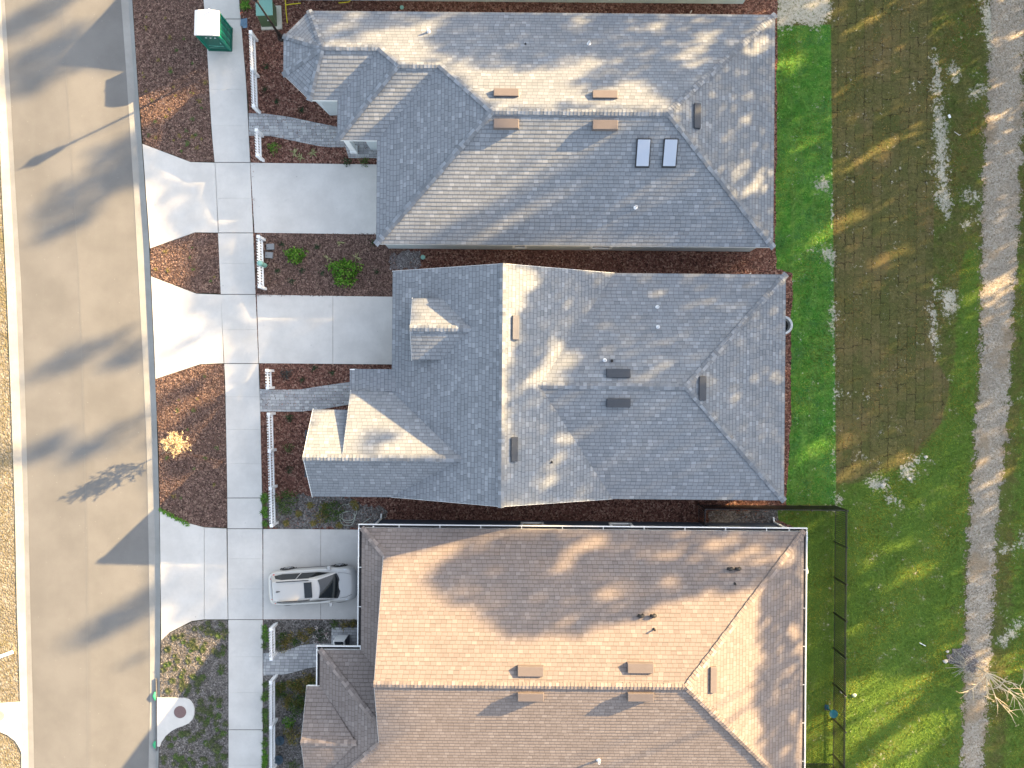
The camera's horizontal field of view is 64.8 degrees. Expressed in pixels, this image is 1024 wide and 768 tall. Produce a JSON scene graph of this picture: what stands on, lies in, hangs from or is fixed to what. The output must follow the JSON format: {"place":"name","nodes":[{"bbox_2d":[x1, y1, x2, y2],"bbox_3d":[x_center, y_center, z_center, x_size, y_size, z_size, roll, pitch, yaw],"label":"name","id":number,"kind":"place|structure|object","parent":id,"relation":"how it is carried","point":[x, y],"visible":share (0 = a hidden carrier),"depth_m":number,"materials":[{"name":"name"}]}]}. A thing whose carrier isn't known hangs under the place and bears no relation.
{"place":"outdoors","nodes":[
{"label":"outdoors","id":0,"kind":"place"},
{"bbox_2d":[0,157,20,767],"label":"verge","id":1,"kind":"structure","parent":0,"point":[8,603],"depth_m":45.00,"materials":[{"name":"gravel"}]},
{"bbox_2d":[0,650,12,657],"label":"white pipe","id":2,"kind":"object","parent":1,"relation":"on","point":[6,654],"visible":1,"depth_m":44.78,"materials":[{"name":"paint"}]},
{"bbox_2d":[0,702,21,752],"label":"inlet pad","id":3,"kind":"object","parent":1,"relation":"on","point":[10,725],"visible":1,"depth_m":44.95,"materials":[{"name":"concrete"}]},
{"bbox_2d":[0,711,3,720],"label":"manhole cover","id":4,"kind":"object","parent":3,"relation":"on","point":[1,715],"visible":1,"depth_m":44.94,"materials":[{"name":"concrete"}]},
{"bbox_2d":[5,0,149,767],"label":"road","id":5,"kind":"structure","parent":0,"point":[101,597],"depth_m":45.08,"materials":[{"name":"grey asphalt"}]},
{"bbox_2d":[61,6,87,767],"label":"road seam","id":6,"kind":"object","parent":5,"relation":"on","point":[83,408],"visible":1,"depth_m":45.05,"materials":[{"name":"asphalt"}]},
{"bbox_2d":[0,0,159,767],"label":"curb","id":7,"kind":"structure","parent":5,"relation":"on","point":[15,318],"depth_m":45.09,"materials":[{"name":"concrete"}]},
{"bbox_2d":[156,678,157,750],"bbox_3d":[-19.840,18.465,45.039,0.071,0.102,4.072,0,90,0],"label":"storm inlet","id":8,"kind":"object","parent":7,"relation":"in","point":[156,714],"visible":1,"depth_m":44.99,"materials":[{"name":"concrete"}]},
{"bbox_2d":[5,0,263,767],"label":"ground","id":9,"kind":"structure","parent":0,"point":[154,363],"depth_m":45.20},
{"bbox_2d":[132,0,214,161],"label":"mulch bed","id":10,"kind":"object","parent":9,"relation":"on","point":[192,68],"visible":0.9,"depth_m":45.00,"materials":[{"name":"brown wood"}]},
{"bbox_2d":[143,144,218,247],"bbox_3d":[-18.487,-10.466,45.015,4.293,0.090,5.818,0,90,0],"label":"driveway apron","id":11,"kind":"object","parent":9,"relation":"on","point":[181,197],"visible":1,"depth_m":44.97,"materials":[{"name":"concrete"}]},
{"bbox_2d":[160,512,204,639],"bbox_3d":[-18.417,10.653,45.015,2.518,0.090,7.285,0,90,0],"label":"driveway apron","id":12,"kind":"object","parent":9,"relation":"on","point":[182,570],"visible":1,"depth_m":44.97,"materials":[{"name":"concrete"}]},
{"bbox_2d":[150,232,220,293],"bbox_3d":[-18.208,-6.761,45.000,3.980,0.001,3.408,0,90,0],"label":"mulch bed","id":13,"kind":"object","parent":9,"relation":"on","point":[195,273],"visible":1,"depth_m":45.00,"materials":[{"name":"wood"}]},
{"bbox_2d":[151,277,223,378],"bbox_3d":[-18.112,-3.127,45.015,4.078,0.090,5.712,0,90,0],"label":"driveway apron","id":14,"kind":"object","parent":9,"relation":"on","point":[187,329],"visible":1,"depth_m":44.97,"materials":[{"name":"concrete"}]},
{"bbox_2d":[155,364,226,527],"bbox_3d":[-17.890,3.438,45.000,4.087,0.001,9.122,0,90,0],"label":"mulch bed","id":15,"kind":"object","parent":9,"relation":"on","point":[178,458],"visible":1,"depth_m":45.00,"materials":[{"name":"brown wood"}]},
{"bbox_2d":[159,431,191,457],"bbox_3d":[-18.224,3.258,43.699,1.560,2.604,1.406,-26,90,0],"label":"young tree","id":16,"kind":"object","parent":15,"relation":"on","point":[175,442],"visible":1,"depth_m":43.13,"materials":[{"name":"beige plant"}]},
{"bbox_2d":[159,620,228,767],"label":"mulch bed","id":17,"kind":"object","parent":9,"relation":"on","point":[211,685],"visible":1,"depth_m":45.00,"materials":[{"name":"wood"}]},
{"bbox_2d":[171,752,178,759],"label":"ground cover plant","id":18,"kind":"object","parent":17,"relation":"on","point":[175,756],"visible":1,"depth_m":44.92,"materials":[{"name":"green plant"}]},
{"bbox_2d":[157,697,194,746],"bbox_3d":[-18.751,18.858,45.008,2.095,0.105,2.732,0,90,0],"label":"inlet pad","id":19,"kind":"object","parent":17,"relation":"on","point":[168,721],"visible":1,"depth_m":44.95,"materials":[{"name":"concrete"}]},
{"bbox_2d":[174,706,185,717],"bbox_3d":[-18.501,18.286,44.938,0.680,0.034,0.680,0,90,0],"label":"manhole cover","id":20,"kind":"object","parent":19,"relation":"on","point":[179,711],"visible":1,"depth_m":44.93,"materials":[{"name":"metal"}]},
{"bbox_2d":[177,632,185,640],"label":"ground cover plant","id":21,"kind":"object","parent":17,"relation":"on","point":[181,636],"visible":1,"depth_m":44.93,"materials":[{"name":"green plant"}]},
{"bbox_2d":[188,637,196,645],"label":"ground cover plant","id":22,"kind":"object","parent":17,"relation":"on","point":[193,640],"visible":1,"depth_m":44.93,"materials":[{"name":"green plant"}]},
{"bbox_2d":[197,697,204,705],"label":"ground cover plant","id":23,"kind":"object","parent":17,"relation":"on","point":[200,701],"visible":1,"depth_m":44.94,"materials":[{"name":"green plant"}]},
{"bbox_2d":[210,647,217,655],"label":"ground cover plant","id":24,"kind":"object","parent":17,"relation":"on","point":[214,651],"visible":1,"depth_m":44.94,"materials":[{"name":"green plant"}]},
{"bbox_2d":[215,697,222,704],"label":"ground cover plant","id":25,"kind":"object","parent":17,"relation":"on","point":[218,700],"visible":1,"depth_m":44.93,"materials":[{"name":"green plant"}]},
{"bbox_2d":[221,628,229,635],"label":"ground cover plant","id":26,"kind":"object","parent":17,"relation":"on","point":[224,631],"visible":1,"depth_m":44.94,"materials":[{"name":"green plant"}]},
{"bbox_2d":[204,527,227,618],"bbox_3d":[-16.506,10.572,45.015,1.341,0.090,5.118,0,90,0],"label":"driveway apron","id":27,"kind":"object","parent":9,"relation":"on","point":[215,578],"visible":1,"depth_m":44.97,"materials":[{"name":"concrete"}]},
{"bbox_2d":[204,0,262,767],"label":"sidewalk","id":28,"kind":"structure","parent":0,"point":[228,103],"depth_m":44.97,"materials":[{"name":"concrete"}]},
{"bbox_2d":[194,9,232,51],"bbox_3d":[-16.233,-19.197,43.740,1.320,2.460,1.320,1,90,0],"label":"portable toilet","id":29,"kind":"object","parent":28,"relation":"on","point":[213,30],"visible":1,"depth_m":43.07,"materials":[{"name":"green plastic"}]},
{"bbox_2d":[200,36,227,49],"bbox_3d":[-16.245,-18.569,43.900,0.920,1.750,0.060,2,90,0],"label":"door","id":30,"kind":"structure","parent":29,"relation":"in","point":[213,42],"depth_m":43.86,"materials":[{"name":"green plastic"}]},
{"bbox_2d":[263,529,320,618],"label":"driveway","id":31,"kind":"structure","parent":0,"point":[295,548],"depth_m":44.97,"materials":[{"name":"concrete"}]},
{"bbox_2d":[268,563,357,605],"bbox_3d":[-10.896,11.072,44.105,4.862,1.729,2.200,-4,90,0],"label":"parked car","id":32,"kind":"object","parent":31,"relation":"on","point":[330,585],"visible":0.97,"depth_m":43.77,"materials":[{"name":"silver metal"}]},
{"bbox_2d":[257,295,332,363],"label":"driveway","id":33,"kind":"structure","parent":0,"point":[296,329],"depth_m":44.97,"materials":[{"name":"concrete"}]},
{"bbox_2d":[263,620,356,767],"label":"mulch bed","id":34,"kind":"object","parent":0,"point":[290,676],"visible":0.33,"depth_m":45.00,"materials":[{"name":"wood"}]},
{"bbox_2d":[160,620,356,767],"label":"ground cover","id":35,"kind":"object","parent":34,"relation":"on","point":[208,735],"visible":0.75,"depth_m":44.97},
{"bbox_2d":[269,674,277,767],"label":"picket fence","id":36,"kind":"object","parent":34,"relation":"on","point":[271,715],"visible":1,"depth_m":44.31,"materials":[{"name":"white plastic"}]},
{"bbox_2d":[269,622,277,660],"bbox_3d":[-13.140,14.161,44.410,0.226,1.200,1.775,-1,90,0],"label":"picket fence","id":37,"kind":"object","parent":34,"relation":"on","point":[271,630],"visible":1,"depth_m":44.21,"materials":[{"name":"white plastic"}]},
{"bbox_2d":[274,755,282,764],"bbox_3d":[-12.947,20.858,44.808,0.520,0.383,0.512,0,90,0],"label":"plant pot","id":38,"kind":"object","parent":34,"relation":"on","point":[278,759],"visible":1,"depth_m":44.75,"materials":[{"name":"blue ceramic"}]},
{"bbox_2d":[275,736,283,745],"bbox_3d":[-12.876,19.787,44.779,0.520,0.442,0.512,0,90,0],"label":"plant pot","id":39,"kind":"object","parent":34,"relation":"on","point":[279,740],"visible":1,"depth_m":44.75,"materials":[{"name":"blue ceramic"}]},
{"bbox_2d":[277,642,291,653],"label":"shrub","id":40,"kind":"object","parent":34,"relation":"on","point":[285,646],"visible":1,"depth_m":44.90,"materials":[{"name":"green plant"}]},
{"bbox_2d":[282,715,295,729],"bbox_3d":[-12.408,18.833,44.700,0.886,0.705,0.836,0,90,0],"label":"shrub","id":41,"kind":"object","parent":34,"relation":"on","point":[289,721],"visible":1,"depth_m":44.79,"materials":[{"name":"green plant"}]},
{"bbox_2d":[284,630,295,642],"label":"shrub","id":42,"kind":"object","parent":34,"relation":"on","point":[290,634],"visible":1,"depth_m":44.91,"materials":[{"name":"green plant"}]},
{"bbox_2d":[284,758,299,767],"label":"shrub","id":43,"kind":"object","parent":34,"relation":"on","point":[291,763],"visible":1,"depth_m":44.82,"materials":[{"name":"green plant"}]},
{"bbox_2d":[283,726,301,745],"bbox_3d":[-12.117,19.532,44.694,1.214,0.714,1.267,0,90,0],"label":"shrub","id":44,"kind":"object","parent":34,"relation":"on","point":[293,734],"visible":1,"depth_m":44.74,"materials":[{"name":"green plant"}]},
{"bbox_2d":[290,637,300,646],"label":"shrub","id":45,"kind":"object","parent":34,"relation":"on","point":[294,640],"visible":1,"depth_m":44.89,"materials":[{"name":"green plant"}]},
{"bbox_2d":[288,704,303,716],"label":"shrub","id":46,"kind":"object","parent":34,"relation":"on","point":[300,711],"visible":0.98,"depth_m":44.76,"materials":[{"name":"green plant"}]},
{"bbox_2d":[291,692,303,703],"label":"shrub","id":47,"kind":"object","parent":34,"relation":"on","point":[299,698],"visible":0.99,"depth_m":44.86,"materials":[{"name":"green plant"}]},
{"bbox_2d":[296,630,303,639],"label":"shrub","id":48,"kind":"object","parent":34,"relation":"on","point":[300,633],"visible":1,"depth_m":44.89,"materials":[{"name":"green plant"}]},
{"bbox_2d":[302,672,315,679],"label":"shrub","id":49,"kind":"object","parent":34,"relation":"on","point":[310,677],"visible":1,"depth_m":44.90,"materials":[{"name":"green plant"}]},
{"bbox_2d":[313,626,330,645],"bbox_3d":[-10.575,13.970,44.739,0.965,0.537,1.178,0,90,0],"label":"shrub","id":50,"kind":"object","parent":34,"relation":"on","point":[319,631],"visible":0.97,"depth_m":44.74,"materials":[{"name":"green plant"}]},
{"bbox_2d":[329,619,339,628],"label":"shrub","id":51,"kind":"object","parent":34,"relation":"on","point":[334,623],"visible":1,"depth_m":44.88,"materials":[{"name":"green plant"}]},
{"bbox_2d":[338,619,349,630],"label":"shrub","id":52,"kind":"object","parent":34,"relation":"on","point":[345,625],"visible":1,"depth_m":44.90,"materials":[{"name":"green plant"}]},
{"bbox_2d":[263,628,356,674],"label":"walkway","id":53,"kind":"structure","parent":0,"point":[298,658],"depth_m":44.97,"materials":[{"name":"stone"}]},
{"bbox_2d":[333,634,349,644],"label":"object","id":54,"kind":"object","parent":53,"relation":"on","point":[341,640],"visible":0.6,"depth_m":44.15,"materials":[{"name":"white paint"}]},
{"bbox_2d":[250,163,376,233],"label":"driveway","id":55,"kind":"structure","parent":0,"point":[313,198],"depth_m":44.97,"materials":[{"name":"concrete"}]},
{"bbox_2d":[263,493,387,529],"bbox_3d":[-10.462,7.128,44.996,7.091,0.001,2.478,0,90,0],"label":"mulch bed","id":56,"kind":"object","parent":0,"point":[303,502],"visible":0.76,"depth_m":45.00,"materials":[{"name":"wood"}]},
{"bbox_2d":[282,520,289,526],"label":"grass tuft","id":57,"kind":"object","parent":56,"relation":"on","point":[286,523],"visible":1,"depth_m":44.94,"materials":[{"name":"green plant"}]},
{"bbox_2d":[274,490,298,514],"bbox_3d":[-12.543,6.573,44.609,1.388,0.867,1.518,0,90,0],"label":"shrub","id":58,"kind":"object","parent":56,"relation":"on","point":[284,503],"visible":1,"depth_m":44.65,"materials":[{"name":"green plant"}]},
{"bbox_2d":[294,510,302,517],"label":"grass tuft","id":59,"kind":"object","parent":56,"relation":"on","point":[298,513],"visible":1,"depth_m":44.94,"materials":[{"name":"green plant"}]},
{"bbox_2d":[306,501,313,508],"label":"grass tuft","id":60,"kind":"object","parent":56,"relation":"on","point":[310,505],"visible":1,"depth_m":44.93,"materials":[{"name":"green plant"}]},
{"bbox_2d":[309,519,315,525],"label":"grass tuft","id":61,"kind":"object","parent":56,"relation":"on","point":[312,523],"visible":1,"depth_m":44.94,"materials":[{"name":"green plant"}]},
{"bbox_2d":[312,509,328,523],"bbox_3d":[-10.626,7.363,44.763,0.969,0.498,0.868,0,90,0],"label":"shrub","id":62,"kind":"object","parent":56,"relation":"on","point":[318,518],"visible":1,"depth_m":44.80,"materials":[{"name":"green plant"}]},
{"bbox_2d":[318,500,345,522],"bbox_3d":[-10.011,7.092,44.660,1.583,0.896,1.260,0,90,0],"label":"shrub","id":63,"kind":"object","parent":56,"relation":"on","point":[333,511],"visible":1,"depth_m":44.72,"materials":[{"name":"green plant"}]},
{"bbox_2d":[338,504,369,525],"bbox_3d":[-8.778,7.265,44.944,1.816,0.064,1.279,0,90,0],"label":"garden hose","id":64,"kind":"object","parent":56,"relation":"on","point":[349,520],"visible":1,"depth_m":44.94,"materials":[{"name":"rubber"}]},
{"bbox_2d":[255,234,409,295],"bbox_3d":[-10.027,-6.643,44.996,8.655,0.001,3.425,0,90,0],"label":"mulch bed","id":65,"kind":"object","parent":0,"point":[309,264],"visible":0.6,"depth_m":45.00,"materials":[{"name":"wood"}]},
{"bbox_2d":[256,235,266,289],"bbox_3d":[-13.794,-6.664,44.410,0.226,1.200,2.892,-1,90,0],"label":"picket fence","id":66,"kind":"object","parent":65,"relation":"on","point":[262,239],"visible":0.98,"depth_m":44.20,"materials":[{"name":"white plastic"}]},
{"bbox_2d":[257,260,266,267],"bbox_3d":[-13.786,-6.607,44.480,0.310,1.040,0.302,0,90,0],"label":"cable pedestal","id":67,"kind":"object","parent":65,"relation":"on","point":[261,263],"visible":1,"depth_m":44.10,"materials":[{"name":"plastic"}]},
{"bbox_2d":[133,0,396,526],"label":"bark chips","id":68,"kind":"object","parent":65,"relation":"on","point":[271,266],"visible":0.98,"depth_m":44.97,"materials":[{"name":"brown wood"}]},
{"bbox_2d":[265,252,273,258],"bbox_3d":[-13.536,-7.179,44.934,0.460,0.133,0.360,4,90,0],"label":"meter box","id":69,"kind":"object","parent":65,"relation":"on","point":[269,255],"visible":1,"depth_m":44.88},
{"bbox_2d":[266,243,274,249],"bbox_3d":[-13.465,-7.643,44.934,0.460,0.133,0.360,-3,90,0],"label":"meter box","id":70,"kind":"object","parent":65,"relation":"on","point":[270,246],"visible":1,"depth_m":44.88,"materials":[{"name":"plastic"}]},
{"bbox_2d":[283,246,308,264],"bbox_3d":[-11.915,-7.164,44.708,1.412,0.856,1.107,-19,90,0],"label":"shrub","id":71,"kind":"object","parent":65,"relation":"on","point":[297,257],"visible":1,"depth_m":44.69,"materials":[{"name":"green plant"}]},
{"bbox_2d":[325,257,363,287],"bbox_3d":[-9.447,-6.219,44.549,2.078,1.236,1.738,22,90,0],"label":"shrub","id":72,"kind":"object","parent":65,"relation":"on","point":[344,266],"visible":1,"depth_m":44.59,"materials":[{"name":"green plant"}]},
{"bbox_2d":[388,250,420,269],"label":"gravel","id":73,"kind":"structure","parent":65,"relation":"on","point":[404,258],"depth_m":44.99,"materials":[{"name":"gravel"}]},
{"bbox_2d":[321,529,357,619],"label":"driveway","id":74,"kind":"structure","parent":0,"point":[339,546],"depth_m":44.97,"materials":[{"name":"concrete"}]},
{"bbox_2d":[333,296,391,363],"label":"driveway","id":75,"kind":"structure","parent":0,"point":[362,329],"depth_m":44.97,"materials":[{"name":"concrete"}]},
{"bbox_2d":[240,0,792,729],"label":"mulch bed","id":76,"kind":"object","parent":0,"point":[284,430],"visible":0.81,"depth_m":45.00,"materials":[{"name":"brown wood"}]},
{"bbox_2d":[240,18,246,27],"bbox_3d":[-14.943,-20.098,44.907,0.406,0.085,0.563,0,90,0],"label":"tarp scrap","id":77,"kind":"object","parent":76,"relation":"on","point":[243,23],"visible":1,"depth_m":44.90,"materials":[{"name":"plastic"}]},
{"bbox_2d":[240,0,251,10],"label":"spiky plant","id":78,"kind":"object","parent":76,"relation":"on","point":[243,5],"visible":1,"depth_m":44.91,"materials":[{"name":"green plant"}]},
{"bbox_2d":[249,30,260,113],"bbox_3d":[-14.169,-17.148,44.410,0.226,1.200,4.184,-2,90,0],"label":"picket fence","id":79,"kind":"object","parent":76,"relation":"on","point":[253,71],"visible":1,"depth_m":44.22,"materials":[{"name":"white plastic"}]},
{"bbox_2d":[254,128,264,161],"bbox_3d":[-13.907,-13.136,44.410,0.226,1.200,1.531,-2,90,0],"label":"picket fence","id":80,"kind":"object","parent":76,"relation":"on","point":[258,155],"visible":1,"depth_m":44.27,"materials":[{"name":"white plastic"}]},
{"bbox_2d":[255,0,281,29],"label":"utility cabinet","id":81,"kind":"object","parent":76,"relation":"on","point":[272,11],"visible":0.81,"depth_m":44.40,"materials":[{"name":"green metal"}]},
{"bbox_2d":[253,0,283,41],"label":"street lamp","id":82,"kind":"object","parent":76,"relation":"on","point":[279,35],"visible":0.94,"depth_m":43.20,"materials":[{"name":"black metal"}]},
{"bbox_2d":[265,369,274,388],"bbox_3d":[-13.340,-0.264,44.410,0.226,1.200,1.112,-2,90,0],"label":"picket fence","id":83,"kind":"object","parent":76,"relation":"on","point":[268,379],"visible":1,"depth_m":44.21,"materials":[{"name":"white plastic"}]},
{"bbox_2d":[267,412,278,526],"bbox_3d":[-13.192,4.672,44.410,0.226,1.200,6.242,-1,90,0],"label":"picket fence","id":84,"kind":"object","parent":76,"relation":"on","point":[271,486],"visible":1,"depth_m":44.21,"materials":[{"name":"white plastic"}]},
{"bbox_2d":[267,142,280,156],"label":"shrub","id":85,"kind":"object","parent":76,"relation":"on","point":[272,147],"visible":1,"depth_m":44.80,"materials":[{"name":"green plant"}]},
{"bbox_2d":[279,370,292,379],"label":"shrub","id":86,"kind":"object","parent":76,"relation":"on","point":[285,375],"visible":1,"depth_m":44.80,"materials":[{"name":"green plant"}]},
{"bbox_2d":[285,0,300,22],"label":"marking tape","id":87,"kind":"object","parent":76,"relation":"on","point":[286,10],"visible":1,"depth_m":44.95,"materials":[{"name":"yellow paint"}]},
{"bbox_2d":[260,382,349,411],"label":"walkway","id":88,"kind":"structure","parent":76,"relation":"on","point":[338,391],"depth_m":44.97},
{"bbox_2d":[248,113,376,157],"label":"walkway","id":89,"kind":"structure","parent":76,"relation":"on","point":[279,129],"depth_m":44.97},
{"bbox_2d":[343,157,351,166],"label":"shrub","id":90,"kind":"object","parent":76,"relation":"on","point":[345,162],"visible":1,"depth_m":44.84,"materials":[{"name":"green plant"}]},
{"bbox_2d":[360,157,369,166],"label":"shrub","id":91,"kind":"object","parent":76,"relation":"on","point":[364,161],"visible":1,"depth_m":44.80,"materials":[{"name":"green plant"}]},
{"bbox_2d":[281,9,777,251],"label":"house","id":92,"kind":"structure","parent":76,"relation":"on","point":[567,131],"depth_m":41.29,"materials":[{"name":"grey"}]},
{"bbox_2d":[512,246,526,248],"bbox_3d":[0.416,-7.467,43.500,0.800,1.320,0.100,0,90,0],"label":"window","id":93,"kind":"structure","parent":92,"relation":"in","point":[513,247],"depth_m":44.04,"materials":[{"name":"white paint"}]},
{"bbox_2d":[589,246,612,248],"bbox_3d":[4.834,-7.428,43.500,1.200,1.320,0.100,0,90,0],"label":"window","id":94,"kind":"structure","parent":92,"relation":"in","point":[591,247],"depth_m":43.90,"materials":[{"name":"white paint"}]},
{"bbox_2d":[708,510,778,522],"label":"gravel","id":95,"kind":"structure","parent":76,"relation":"on","point":[730,516],"depth_m":45.00,"materials":[{"name":"gravel"}]},
{"bbox_2d":[786,316,792,333],"bbox_3d":[14.941,-3.242,44.690,1.040,0.620,1.040,0,90,0],"label":"round tub","id":96,"kind":"object","parent":76,"relation":"on","point":[789,324],"visible":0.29,"depth_m":44.39,"materials":[{"name":"plastic"}]},
{"bbox_2d":[302,263,788,507],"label":"house","id":97,"kind":"structure","parent":0,"point":[501,385],"depth_m":40.95,"materials":[{"name":"grey"}]},
{"bbox_2d":[305,430,307,476],"bbox_3d":[-10.452,3.689,43.665,1.000,2.070,2.500,0,90,0],"label":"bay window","id":98,"kind":"structure","parent":97,"relation":"in","point":[306,431],"depth_m":42.63,"materials":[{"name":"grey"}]},
{"bbox_2d":[347,0,744,3],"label":"house","id":99,"kind":"structure","parent":0,"point":[674,1],"depth_m":44.86,"materials":[{"name":"grey"}]},
{"bbox_2d":[300,514,807,767],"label":"house","id":100,"kind":"structure","parent":0,"point":[541,644],"depth_m":40.85,"materials":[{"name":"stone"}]},
{"bbox_2d":[521,522,543,524],"bbox_3d":[1.098,7.600,43.450,1.250,1.420,0.100,0,90,0],"label":"window","id":101,"kind":"structure","parent":100,"relation":"in","point":[522,523],"depth_m":43.93,"materials":[{"name":"white paint"}]},
{"bbox_2d":[608,523,633,525],"bbox_3d":[5.909,7.642,43.450,1.250,1.420,0.100,0,90,0],"label":"window","id":102,"kind":"structure","parent":100,"relation":"in","point":[611,524],"depth_m":43.86,"materials":[{"name":"white paint"}]},
{"bbox_2d":[775,0,1023,767],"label":"lawn","id":103,"kind":"structure","parent":0,"point":[814,12],"depth_m":45.01,"materials":[{"name":"green plant"}]},
{"bbox_2d":[698,504,848,767],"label":"metal fence","id":104,"kind":"object","parent":103,"relation":"on","point":[837,720],"visible":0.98,"depth_m":44.03,"materials":[{"name":"metal"}]},
{"bbox_2d":[825,705,837,717],"bbox_3d":[17.571,18.026,44.523,0.470,0.955,0.470,0,90,0],"label":"bird bath","id":105,"kind":"object","parent":103,"relation":"on","point":[833,713],"visible":1,"depth_m":44.11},
{"bbox_2d":[946,644,986,672],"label":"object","id":106,"kind":"structure","parent":0,"point":[971,656],"depth_m":44.99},
{"bbox_2d":[947,649,968,675],"bbox_3d":[24.843,15.545,44.915,1.363,0.094,1.592,0,90,0],"label":"brush pile","id":107,"kind":"object","parent":106,"relation":"on","point":[960,661],"visible":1,"depth_m":44.90,"materials":[{"name":"wood"}]},
{"bbox_2d":[956,655,1023,726],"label":"dead tree","id":108,"kind":"object","parent":106,"relation":"on","point":[989,675],"visible":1,"depth_m":44.07,"materials":[{"name":"wood"}]},
{"bbox_2d":[958,0,1023,767],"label":"gravel path","id":109,"kind":"structure","parent":0,"point":[1003,160],"depth_m":45.00,"materials":[{"name":"grey gravel"}]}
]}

